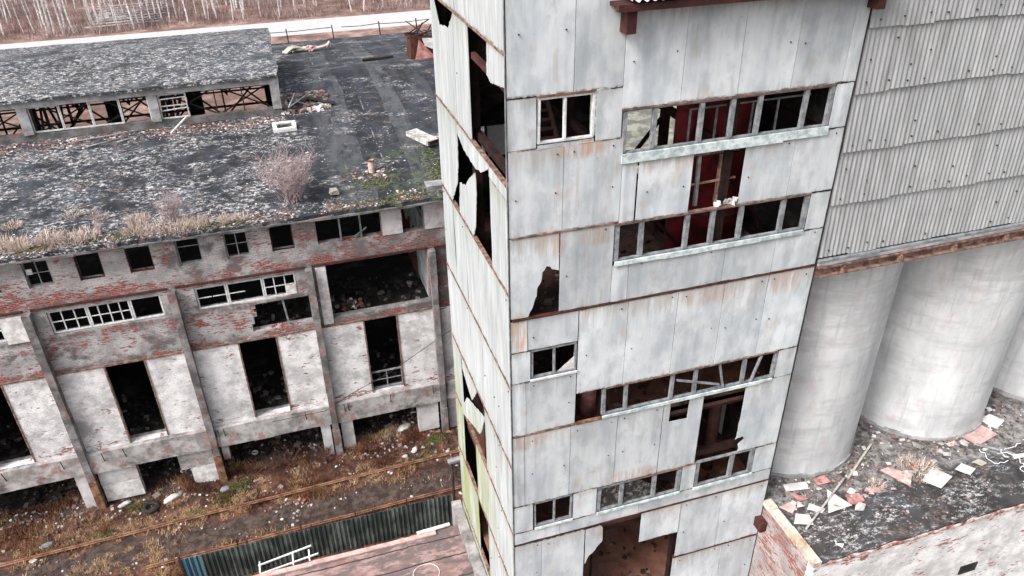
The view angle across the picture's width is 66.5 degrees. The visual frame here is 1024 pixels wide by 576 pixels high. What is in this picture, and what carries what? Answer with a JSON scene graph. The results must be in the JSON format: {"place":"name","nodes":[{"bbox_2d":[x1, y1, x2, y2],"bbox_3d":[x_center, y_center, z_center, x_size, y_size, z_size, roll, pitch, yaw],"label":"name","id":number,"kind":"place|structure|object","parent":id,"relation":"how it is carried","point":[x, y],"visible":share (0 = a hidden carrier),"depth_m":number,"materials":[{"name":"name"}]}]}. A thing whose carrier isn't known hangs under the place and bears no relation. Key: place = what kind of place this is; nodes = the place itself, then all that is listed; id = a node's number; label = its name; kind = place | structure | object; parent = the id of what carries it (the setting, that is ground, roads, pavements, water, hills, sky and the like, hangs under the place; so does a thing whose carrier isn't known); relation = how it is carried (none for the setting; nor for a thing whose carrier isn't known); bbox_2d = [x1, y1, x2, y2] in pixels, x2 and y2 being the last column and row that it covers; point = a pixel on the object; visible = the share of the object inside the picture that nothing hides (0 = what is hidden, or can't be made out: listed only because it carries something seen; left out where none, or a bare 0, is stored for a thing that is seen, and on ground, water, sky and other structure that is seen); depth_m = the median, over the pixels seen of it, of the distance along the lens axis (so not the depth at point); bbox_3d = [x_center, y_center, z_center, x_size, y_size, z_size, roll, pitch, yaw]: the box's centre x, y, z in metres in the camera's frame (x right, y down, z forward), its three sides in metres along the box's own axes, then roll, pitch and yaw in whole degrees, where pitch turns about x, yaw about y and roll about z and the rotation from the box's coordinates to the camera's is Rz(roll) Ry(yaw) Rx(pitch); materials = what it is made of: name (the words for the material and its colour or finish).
{"place":"outdoors","nodes":[
{"label":"outdoors","id":0,"kind":"place"},
{"bbox_2d":[0,10,430,49],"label":"road","id":1,"kind":"structure","parent":0,"point":[337,23],"depth_m":131.41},
{"bbox_2d":[0,0,676,575],"bbox_3d":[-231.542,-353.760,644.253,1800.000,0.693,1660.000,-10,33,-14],"label":"ground","id":2,"kind":"structure","parent":0,"point":[366,496],"depth_m":41.63,"materials":[{"name":"soil"}]},
{"bbox_2d":[84,0,174,28],"bbox_3d":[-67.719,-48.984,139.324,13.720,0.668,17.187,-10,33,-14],"label":"bare trees","id":3,"kind":"object","parent":2,"relation":"on","point":[122,16],"visible":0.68,"depth_m":138.23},
{"bbox_2d":[142,500,159,513],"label":"car tyre","id":4,"kind":"object","parent":2,"relation":"on","point":[154,509],"visible":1,"depth_m":40.11,"materials":[{"name":"rubber"}]},
{"bbox_2d":[0,0,429,41],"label":"thicket","id":5,"kind":"object","parent":2,"relation":"on","point":[92,30],"visible":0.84,"depth_m":138.69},
{"bbox_2d":[0,266,439,511],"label":"interior rubble","id":6,"kind":"object","parent":2,"relation":"on","point":[156,467],"visible":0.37,"depth_m":42.12,"materials":[{"name":"concrete"}]},
{"bbox_2d":[0,449,459,566],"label":"rusty rail","id":7,"kind":"object","parent":2,"relation":"on","point":[205,513],"visible":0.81,"depth_m":39.86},
{"bbox_2d":[0,415,460,575],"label":"dry grass","id":8,"kind":"structure","parent":2,"relation":"on","point":[95,530],"depth_m":40.31,"materials":[{"name":"plant"}]},
{"bbox_2d":[0,410,461,573],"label":"rubble","id":9,"kind":"object","parent":2,"relation":"on","point":[156,495],"visible":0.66,"depth_m":41.52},
{"bbox_2d":[13,420,457,575],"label":"litter","id":10,"kind":"object","parent":2,"relation":"on","point":[292,525],"visible":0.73,"depth_m":40.33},
{"bbox_2d":[0,28,484,509],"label":"factory hall","id":11,"kind":"structure","parent":2,"relation":"on","point":[193,355],"depth_m":39.82,"materials":[{"name":"concrete"}]},
{"bbox_2d":[0,232,21,249],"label":"grass tuft","id":12,"kind":"object","parent":11,"relation":"on","point":[7,241],"visible":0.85,"depth_m":33.30,"materials":[{"name":"plant"}]},
{"bbox_2d":[0,220,22,229],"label":"grass tuft","id":13,"kind":"object","parent":11,"relation":"on","point":[15,224],"visible":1,"depth_m":34.39,"materials":[{"name":"plant"}]},
{"bbox_2d":[0,231,35,254],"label":"grass tuft","id":14,"kind":"object","parent":11,"relation":"on","point":[22,247],"visible":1,"depth_m":32.99,"materials":[{"name":"plant"}]},
{"bbox_2d":[21,260,54,287],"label":"window","id":15,"kind":"structure","parent":11,"relation":"in","point":[23,268],"depth_m":33.91,"materials":[{"name":"grey wood"}]},
{"bbox_2d":[31,227,63,245],"bbox_3d":[-19.970,-2.208,33.538,1.599,0.461,1.696,14,34,22],"label":"grass tuft","id":16,"kind":"object","parent":11,"relation":"on","point":[40,238],"visible":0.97,"depth_m":33.56,"materials":[{"name":"plant"}]},
{"bbox_2d":[43,225,87,248],"bbox_3d":[-19.148,-2.162,33.520,1.904,0.385,1.925,21,38,32],"label":"grass tuft","id":17,"kind":"object","parent":11,"relation":"on","point":[64,239],"visible":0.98,"depth_m":33.48,"materials":[{"name":"plant"}]},
{"bbox_2d":[47,307,92,332],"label":"window","id":18,"kind":"structure","parent":11,"relation":"in","point":[86,311],"depth_m":35.34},
{"bbox_2d":[68,223,103,241],"bbox_3d":[-18.481,-2.395,33.869,1.565,0.376,1.544,10,33,17],"label":"grass tuft","id":19,"kind":"object","parent":11,"relation":"on","point":[90,231],"visible":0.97,"depth_m":33.92,"materials":[{"name":"plant"}]},
{"bbox_2d":[73,253,105,279],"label":"window","id":20,"kind":"structure","parent":11,"relation":"in","point":[97,253],"depth_m":34.53,"materials":[{"name":"metal"}]},
{"bbox_2d":[86,205,106,233],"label":"bare bush","id":21,"kind":"object","parent":11,"relation":"on","point":[95,216],"visible":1,"depth_m":33.85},
{"bbox_2d":[86,300,134,326],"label":"window","id":22,"kind":"structure","parent":11,"relation":"in","point":[128,302],"depth_m":35.78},
{"bbox_2d":[76,129,149,146],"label":"fallen rods","id":23,"kind":"object","parent":11,"relation":"on","point":[115,138],"visible":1,"depth_m":41.13,"materials":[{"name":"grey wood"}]},
{"bbox_2d":[117,222,146,236],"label":"grass tuft","id":24,"kind":"object","parent":11,"relation":"on","point":[129,230],"visible":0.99,"depth_m":34.26,"materials":[{"name":"plant"}]},
{"bbox_2d":[121,210,154,227],"bbox_3d":[-16.658,-3.105,34.828,1.723,0.432,1.635,14,34,23],"label":"grass tuft","id":25,"kind":"object","parent":11,"relation":"on","point":[137,218],"visible":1,"depth_m":34.90,"materials":[{"name":"plant"}]},
{"bbox_2d":[124,246,154,272],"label":"window","id":26,"kind":"structure","parent":11,"relation":"in","point":[148,246],"depth_m":35.01,"materials":[{"name":"metal"}]},
{"bbox_2d":[135,223,158,235],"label":"grass tuft","id":27,"kind":"object","parent":11,"relation":"on","point":[145,232],"visible":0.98,"depth_m":34.26,"materials":[{"name":"plant"}]},
{"bbox_2d":[129,295,164,319],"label":"window","id":28,"kind":"structure","parent":11,"relation":"in","point":[133,311],"depth_m":36.22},
{"bbox_2d":[146,186,182,222],"bbox_3d":[-15.361,-3.626,34.539,1.624,1.602,1.580,-10,33,-14],"label":"bare bush","id":29,"kind":"object","parent":11,"relation":"on","point":[172,208],"visible":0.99,"depth_m":34.54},
{"bbox_2d":[0,89,331,156],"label":"roof debris","id":30,"kind":"object","parent":11,"relation":"on","point":[319,94],"visible":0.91,"depth_m":42.46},
{"bbox_2d":[284,90,321,107],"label":"fallen laths","id":31,"kind":"object","parent":30,"relation":"on","point":[293,100],"visible":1,"depth_m":44.43,"materials":[{"name":"grey wood"}]},
{"bbox_2d":[291,97,335,110],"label":"roof scrap","id":32,"kind":"object","parent":30,"relation":"on","point":[298,105],"visible":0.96,"depth_m":44.91,"materials":[{"name":"metal"}]},
{"bbox_2d":[147,208,198,233],"bbox_3d":[-14.961,-3.005,34.613,2.318,0.610,2.411,20,37,30],"label":"grass tuft","id":33,"kind":"object","parent":11,"relation":"on","point":[177,221],"visible":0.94,"depth_m":34.53,"materials":[{"name":"plant"}]},
{"bbox_2d":[166,217,200,233],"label":"grass tuft","id":34,"kind":"object","parent":11,"relation":"on","point":[182,227],"visible":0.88,"depth_m":34.45,"materials":[{"name":"plant"}]},
{"bbox_2d":[174,238,203,264],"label":"window","id":35,"kind":"structure","parent":11,"relation":"in","point":[197,238],"depth_m":35.43,"materials":[{"name":"grey wood"}]},
{"bbox_2d":[182,213,213,228],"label":"grass tuft","id":36,"kind":"object","parent":11,"relation":"on","point":[203,221],"visible":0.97,"depth_m":34.80,"materials":[{"name":"plant"}]},
{"bbox_2d":[194,284,229,308],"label":"window","id":37,"kind":"structure","parent":11,"relation":"in","point":[195,289],"depth_m":36.86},
{"bbox_2d":[0,79,436,247],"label":"roof debris","id":38,"kind":"object","parent":11,"relation":"on","point":[266,206],"visible":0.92,"depth_m":38.66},
{"bbox_2d":[0,144,442,259],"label":"grass","id":39,"kind":"structure","parent":11,"relation":"on","point":[29,251],"depth_m":35.76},
{"bbox_2d":[215,211,236,224],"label":"grass tuft","id":40,"kind":"object","parent":11,"relation":"on","point":[224,221],"visible":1,"depth_m":34.98,"materials":[{"name":"plant"}]},
{"bbox_2d":[223,232,250,257],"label":"window","id":41,"kind":"structure","parent":11,"relation":"in","point":[236,243],"depth_m":35.97,"materials":[{"name":"grey wood"}]},
{"bbox_2d":[226,278,265,303],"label":"window","id":42,"kind":"structure","parent":11,"relation":"in","point":[257,278],"depth_m":37.19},
{"bbox_2d":[262,273,297,297],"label":"window","id":43,"kind":"structure","parent":11,"relation":"in","point":[263,278],"depth_m":37.56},
{"bbox_2d":[252,139,316,203],"bbox_3d":[-10.358,-5.218,35.750,3.166,2.826,3.373,-10,33,-14],"label":"bare bush","id":44,"kind":"object","parent":11,"relation":"on","point":[292,194],"visible":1,"depth_m":35.76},
{"bbox_2d":[272,120,296,132],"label":"roof hatch","id":45,"kind":"object","parent":11,"relation":"on","point":[285,128],"visible":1,"depth_m":42.43,"materials":[{"name":"concrete"}]},
{"bbox_2d":[282,45,305,53],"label":"roof scrap","id":46,"kind":"object","parent":11,"relation":"on","point":[292,49],"visible":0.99,"depth_m":57.10,"materials":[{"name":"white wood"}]},
{"bbox_2d":[302,41,329,50],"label":"roof scrap","id":47,"kind":"object","parent":11,"relation":"on","point":[312,47],"visible":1,"depth_m":57.82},
{"bbox_2d":[274,18,426,42],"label":"roof railing","id":48,"kind":"object","parent":11,"relation":"on","point":[378,23],"visible":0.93,"depth_m":63.51,"materials":[{"name":"metal"}]},
{"bbox_2d":[337,215,366,239],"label":"window","id":49,"kind":"structure","parent":11,"relation":"in","point":[360,232],"depth_m":37.21,"materials":[{"name":"grey wood"}]},
{"bbox_2d":[335,297,370,311],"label":"plaster heap","id":50,"kind":"object","parent":11,"relation":"on","point":[351,304],"visible":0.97,"depth_m":40.52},
{"bbox_2d":[273,329,451,421],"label":"slack cable","id":51,"kind":"object","parent":11,"relation":"attached to","point":[366,385],"visible":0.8,"depth_m":41.36,"materials":[{"name":"metal"}]},
{"bbox_2d":[367,158,374,172],"bbox_3d":[-7.009,-6.063,38.887,0.370,0.760,0.361,-10,33,-14],"label":"vent pipe","id":52,"kind":"object","parent":11,"relation":"on","point":[371,166],"visible":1,"depth_m":38.79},
{"bbox_2d":[341,162,402,182],"bbox_3d":[-6.984,-5.726,38.826,3.090,0.229,1.942,-10,33,-14],"label":"rubble ring","id":53,"kind":"object","parent":11,"relation":"on","point":[379,173],"visible":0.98,"depth_m":38.68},
{"bbox_2d":[362,55,393,61],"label":"roof scrap","id":54,"kind":"object","parent":11,"relation":"on","point":[377,58],"visible":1,"depth_m":52.49,"materials":[{"name":"metal"}]},
{"bbox_2d":[371,366,402,389],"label":"window","id":55,"kind":"structure","parent":11,"relation":"in","point":[386,370],"depth_m":42.27,"materials":[{"name":"grey wood"}]},
{"bbox_2d":[404,19,433,59],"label":"collapsed ventilator","id":56,"kind":"object","parent":11,"relation":"on","point":[419,45],"visible":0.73,"depth_m":51.66,"materials":[{"name":"red metal"}]},
{"bbox_2d":[406,128,438,145],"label":"broken duct","id":57,"kind":"object","parent":11,"relation":"on","point":[422,137],"visible":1,"depth_m":41.38,"materials":[{"name":"white metal"}]},
{"bbox_2d":[424,179,442,191],"bbox_3d":[-3.392,-5.021,37.836,1.655,0.285,0.745,-10,33,-14],"label":"concrete block","id":58,"kind":"object","parent":11,"relation":"on","point":[434,185],"depth_m":37.52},
{"bbox_2d":[244,461,265,473],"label":"bramble","id":59,"kind":"object","parent":2,"relation":"on","point":[255,468],"visible":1,"depth_m":42.09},
{"bbox_2d":[96,434,446,544],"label":"green weeds","id":60,"kind":"object","parent":2,"relation":"on","point":[232,496],"visible":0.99,"depth_m":41.16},
{"bbox_2d":[268,444,305,468],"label":"bramble","id":61,"kind":"object","parent":2,"relation":"on","point":[285,462],"visible":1,"depth_m":42.66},
{"bbox_2d":[258,545,317,573],"bbox_3d":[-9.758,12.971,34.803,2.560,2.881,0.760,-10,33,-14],"label":"white bench frame","id":62,"kind":"object","parent":2,"relation":"on","point":[292,562],"visible":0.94,"depth_m":34.08,"materials":[{"name":"metal"}]},
{"bbox_2d":[146,485,461,568],"bbox_3d":[-7.154,11.293,39.835,21.508,0.130,0.114,-11,33,-16],"label":"rusty rail","id":63,"kind":"object","parent":2,"relation":"on","point":[296,528],"visible":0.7,"depth_m":38.86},
{"bbox_2d":[177,495,452,575],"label":"metal fence","id":64,"kind":"object","parent":2,"relation":"on","point":[343,535],"visible":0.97,"depth_m":37.14,"materials":[{"name":"teal metal"}]},
{"bbox_2d":[312,440,331,462],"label":"bramble","id":65,"kind":"object","parent":2,"relation":"on","point":[325,458],"visible":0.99,"depth_m":42.72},
{"bbox_2d":[253,522,473,575],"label":"felt roof shed","id":66,"kind":"structure","parent":2,"relation":"on","point":[444,551],"depth_m":33.42,"materials":[{"name":"pink"}]},
{"bbox_2d":[354,438,379,453],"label":"bramble","id":67,"kind":"object","parent":2,"relation":"on","point":[366,448],"visible":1,"depth_m":43.09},
{"bbox_2d":[447,456,459,500],"bbox_3d":[-2.617,9.956,38.037,0.808,4.460,0.260,-12,33,-18],"label":"lamp post","id":68,"kind":"object","parent":2,"relation":"on","point":[451,461],"visible":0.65,"depth_m":37.01,"materials":[{"name":"metal"}]},
{"bbox_2d":[451,500,486,575],"bbox_3d":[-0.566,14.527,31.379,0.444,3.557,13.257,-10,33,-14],"label":"concrete curb","id":69,"kind":"structure","parent":2,"relation":"on","point":[459,518],"depth_m":34.05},
{"bbox_2d":[430,0,886,575],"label":"clad tower","id":70,"kind":"structure","parent":2,"relation":"on","point":[580,206],"depth_m":22.87,"materials":[{"name":"grey metal"}]},
{"bbox_2d":[468,121,506,161],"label":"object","id":71,"kind":"structure","parent":70,"relation":"in","point":[495,131],"depth_m":26.82,"materials":[{"name":"metal"}]},
{"bbox_2d":[505,56,563,162],"bbox_3d":[0.544,-5.453,22.269,0.910,3.085,3.368,-10,33,-14],"label":"steel stair","id":72,"kind":"object","parent":70,"relation":"on","point":[550,118],"visible":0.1,"depth_m":22.12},
{"bbox_2d":[533,493,572,529],"bbox_3d":[1.374,7.376,25.792,1.360,1.174,0.179,-10,33,-14],"label":"window","id":73,"kind":"structure","parent":70,"relation":"in","point":[566,517],"depth_m":25.93,"materials":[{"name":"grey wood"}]},
{"bbox_2d":[530,341,576,381],"bbox_3d":[1.196,2.118,22.549,1.455,1.055,0.181,-10,33,-14],"label":"window","id":74,"kind":"structure","parent":70,"relation":"in","point":[553,371],"depth_m":22.63,"materials":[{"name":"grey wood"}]},
{"bbox_2d":[536,92,595,143],"bbox_3d":[1.302,-4.114,18.864,1.470,1.140,0.115,-10,33,-14],"label":"window","id":75,"kind":"structure","parent":70,"relation":"in","point":[564,138],"depth_m":18.86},
{"bbox_2d":[579,390,595,418],"bbox_3d":[2.419,2.925,24.713,0.540,2.800,0.540,-10,33,-14],"label":"red pipe","id":76,"kind":"object","parent":70,"relation":"on","point":[587,403],"visible":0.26,"depth_m":24.97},
{"bbox_2d":[491,233,759,575],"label":"floor rubble","id":77,"kind":"object","parent":70,"relation":"on","point":[547,301],"visible":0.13,"depth_m":27.27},
{"bbox_2d":[596,468,681,515],"bbox_3d":[4.330,6.904,26.591,3.124,1.202,0.189,-10,33,-14],"label":"window","id":78,"kind":"structure","parent":70,"relation":"in","point":[678,473],"depth_m":26.67,"materials":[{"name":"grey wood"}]},
{"bbox_2d":[662,58,697,253],"bbox_3d":[5.013,-4.052,22.927,0.600,7.300,0.585,-10,33,-14],"label":"red pipe","id":79,"kind":"object","parent":70,"relation":"on","point":[674,227],"depth_m":22.49,"materials":[{"name":"metal"}]},
{"bbox_2d":[601,350,778,418],"bbox_3d":[5.700,3.032,24.759,6.157,1.162,0.188,-10,33,-14],"label":"window","id":80,"kind":"structure","parent":70,"relation":"in","point":[686,396],"depth_m":24.85,"materials":[{"name":"grey wood"}]},
{"bbox_2d":[700,405,721,470],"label":"rusty column","id":81,"kind":"structure","parent":70,"relation":"attached to","point":[713,422],"depth_m":28.47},
{"bbox_2d":[612,194,810,266],"bbox_3d":[5.667,-1.653,21.914,6.067,1.279,0.193,-10,33,-14],"label":"window","id":82,"kind":"structure","parent":70,"relation":"in","point":[702,247],"depth_m":21.97,"materials":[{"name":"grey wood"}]},
{"bbox_2d":[691,148,739,205],"bbox_3d":[5.431,-3.151,21.343,1.502,1.804,0.165,-10,33,-14],"label":"gap frame","id":83,"kind":"object","parent":70,"relation":"attached to","point":[697,183],"visible":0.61,"depth_m":21.33,"materials":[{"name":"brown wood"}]},
{"bbox_2d":[687,96,757,247],"bbox_3d":[6.494,-4.872,24.326,1.980,7.400,1.980,-10,33,-14],"label":"red tank","id":84,"kind":"object","parent":70,"relation":"on","point":[698,228],"visible":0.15,"depth_m":24.29,"materials":[{"name":"metal"}]},
{"bbox_2d":[692,447,754,490],"bbox_3d":[7.427,6.337,27.396,2.344,1.239,0.183,-10,33,-14],"label":"window","id":85,"kind":"structure","parent":70,"relation":"in","point":[731,455],"depth_m":27.47,"materials":[{"name":"grey wood"}]},
{"bbox_2d":[713,196,737,206],"bbox_3d":[6.017,-2.417,21.664,0.924,0.230,0.296,-10,33,-14],"label":"ledge rubble","id":86,"kind":"object","parent":70,"relation":"on","point":[731,201],"visible":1,"depth_m":21.59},
{"bbox_2d":[621,85,835,163],"bbox_3d":[5.687,-4.292,20.328,6.152,1.402,0.191,-10,33,-14],"label":"window","id":87,"kind":"structure","parent":70,"relation":"in","point":[756,138],"depth_m":20.39,"materials":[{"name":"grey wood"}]},
{"bbox_2d":[686,93,810,141],"bbox_3d":[6.503,-4.639,21.407,3.723,1.042,0.045,-10,33,-14],"label":"guard rail","id":88,"kind":"object","parent":70,"relation":"attached to","point":[743,102],"visible":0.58,"depth_m":21.22,"materials":[{"name":"metal"}]},
{"bbox_2d":[749,391,1023,575],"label":"podium building","id":89,"kind":"structure","parent":2,"relation":"on","point":[985,541],"depth_m":29.07,"materials":[{"name":"concrete"}]},
{"bbox_2d":[718,228,903,478],"bbox_3d":[10.940,1.617,30.134,6.188,9.650,6.169,-10,33,-14],"label":"concrete silo","id":90,"kind":"object","parent":89,"relation":"on","point":[845,321],"visible":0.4,"depth_m":27.61,"materials":[{"name":"concrete"}]},
{"bbox_2d":[769,392,1023,551],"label":"podium crumbs","id":91,"kind":"object","parent":89,"relation":"on","point":[865,457],"visible":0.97,"depth_m":30.54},
{"bbox_2d":[779,502,795,513],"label":"broken sheet","id":92,"kind":"object","parent":91,"relation":"on","point":[789,507],"visible":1,"depth_m":28.68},
{"bbox_2d":[783,482,809,491],"bbox_3d":[10.764,7.526,29.581,0.961,0.054,0.354,-6,32,-8],"label":"broken sheet","id":93,"kind":"object","parent":91,"relation":"on","point":[795,486],"visible":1,"depth_m":29.57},
{"bbox_2d":[794,514,813,524],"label":"broken sheet","id":94,"kind":"object","parent":91,"relation":"on","point":[805,519],"visible":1,"depth_m":28.20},
{"bbox_2d":[813,475,830,484],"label":"broken sheet","id":95,"kind":"object","parent":91,"relation":"on","point":[825,479],"visible":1,"depth_m":29.80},
{"bbox_2d":[805,478,844,529],"bbox_3d":[11.568,7.925,28.783,0.070,0.120,3.226,25,40,36],"label":"long plank","id":96,"kind":"object","parent":91,"relation":"on","point":[824,504],"visible":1,"depth_m":28.73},
{"bbox_2d":[827,490,851,512],"bbox_3d":[11.896,7.870,28.993,1.050,0.024,1.000,-10,33,-14],"label":"broken sheet","id":97,"kind":"object","parent":91,"relation":"on","point":[835,500],"visible":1,"depth_m":28.83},
{"bbox_2d":[846,493,864,504],"bbox_3d":[12.739,7.843,29.000,0.670,0.060,0.570,-10,33,-14],"label":"broken sheet","id":98,"kind":"object","parent":91,"relation":"on","point":[856,500],"visible":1,"depth_m":28.98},
{"bbox_2d":[847,443,871,478],"bbox_3d":[13.658,6.777,30.637,0.080,0.050,2.470,24,39,34],"label":"long plank","id":99,"kind":"object","parent":91,"relation":"on","point":[859,461],"visible":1,"depth_m":30.57,"materials":[{"name":"brown wood"}]},
{"bbox_2d":[866,475,888,492],"bbox_3d":[13.840,7.416,29.537,0.965,0.250,0.961,-10,33,-14],"label":"straw heap","id":100,"kind":"object","parent":91,"relation":"on","point":[881,486],"visible":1,"depth_m":29.60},
{"bbox_2d":[880,467,911,485],"bbox_3d":[14.894,7.149,30.070,1.185,0.054,0.675,27,41,37],"label":"broken sheet","id":101,"kind":"object","parent":91,"relation":"on","point":[896,474],"visible":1,"depth_m":30.01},
{"bbox_2d":[922,467,952,487],"bbox_3d":[16.244,7.284,29.815,1.029,0.048,0.738,-27,40,-36],"label":"broken sheet","id":102,"kind":"object","parent":91,"relation":"on","point":[943,480],"visible":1,"depth_m":29.79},
{"bbox_2d":[955,463,975,474],"bbox_3d":[17.556,7.007,30.224,0.624,0.049,0.485,22,38,33],"label":"broken sheet","id":103,"kind":"object","parent":91,"relation":"on","point":[964,468],"visible":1,"depth_m":30.21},
{"bbox_2d":[962,425,997,443],"bbox_3d":[19.042,5.989,31.873,1.409,0.066,0.787,-18,35,-25],"label":"broken sheet","id":104,"kind":"object","parent":91,"relation":"on","point":[981,434],"visible":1,"depth_m":31.83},
{"bbox_2d":[982,414,1004,428],"bbox_3d":[20.042,5.536,32.584,0.760,0.052,0.743,-22,37,-31],"label":"broken sheet","id":105,"kind":"object","parent":91,"relation":"on","point":[993,421],"visible":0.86,"depth_m":32.53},
{"bbox_2d":[976,443,1014,454],"bbox_3d":[19.280,6.422,31.147,1.345,0.117,0.114,13,34,21],"label":"pipe piece","id":106,"kind":"object","parent":91,"relation":"on","point":[990,447],"visible":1,"depth_m":31.14,"materials":[{"name":"white metal"}]},
{"bbox_2d":[894,452,941,484],"bbox_3d":[15.740,6.979,30.233,1.905,0.220,1.852,-10,33,-14],"label":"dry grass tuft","id":107,"kind":"object","parent":89,"relation":"on","point":[921,466],"visible":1,"depth_m":30.35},
{"bbox_2d":[860,239,1023,440],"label":"concrete silo","id":108,"kind":"object","parent":89,"relation":"on","point":[953,320],"visible":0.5,"depth_m":29.67,"materials":[{"name":"concrete"}]},
{"bbox_2d":[814,0,1023,278],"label":"bin house","id":109,"kind":"structure","parent":108,"relation":"on","point":[931,162],"depth_m":22.68,"materials":[{"name":"grey metal"}]},
{"bbox_2d":[957,561,977,574],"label":"window","id":110,"kind":"structure","parent":89,"relation":"in","point":[969,567],"depth_m":30.10,"materials":[{"name":"metal"}]},
{"bbox_2d":[992,311,1023,401],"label":"concrete silo","id":111,"kind":"object","parent":89,"relation":"on","point":[1009,382],"visible":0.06,"depth_m":33.42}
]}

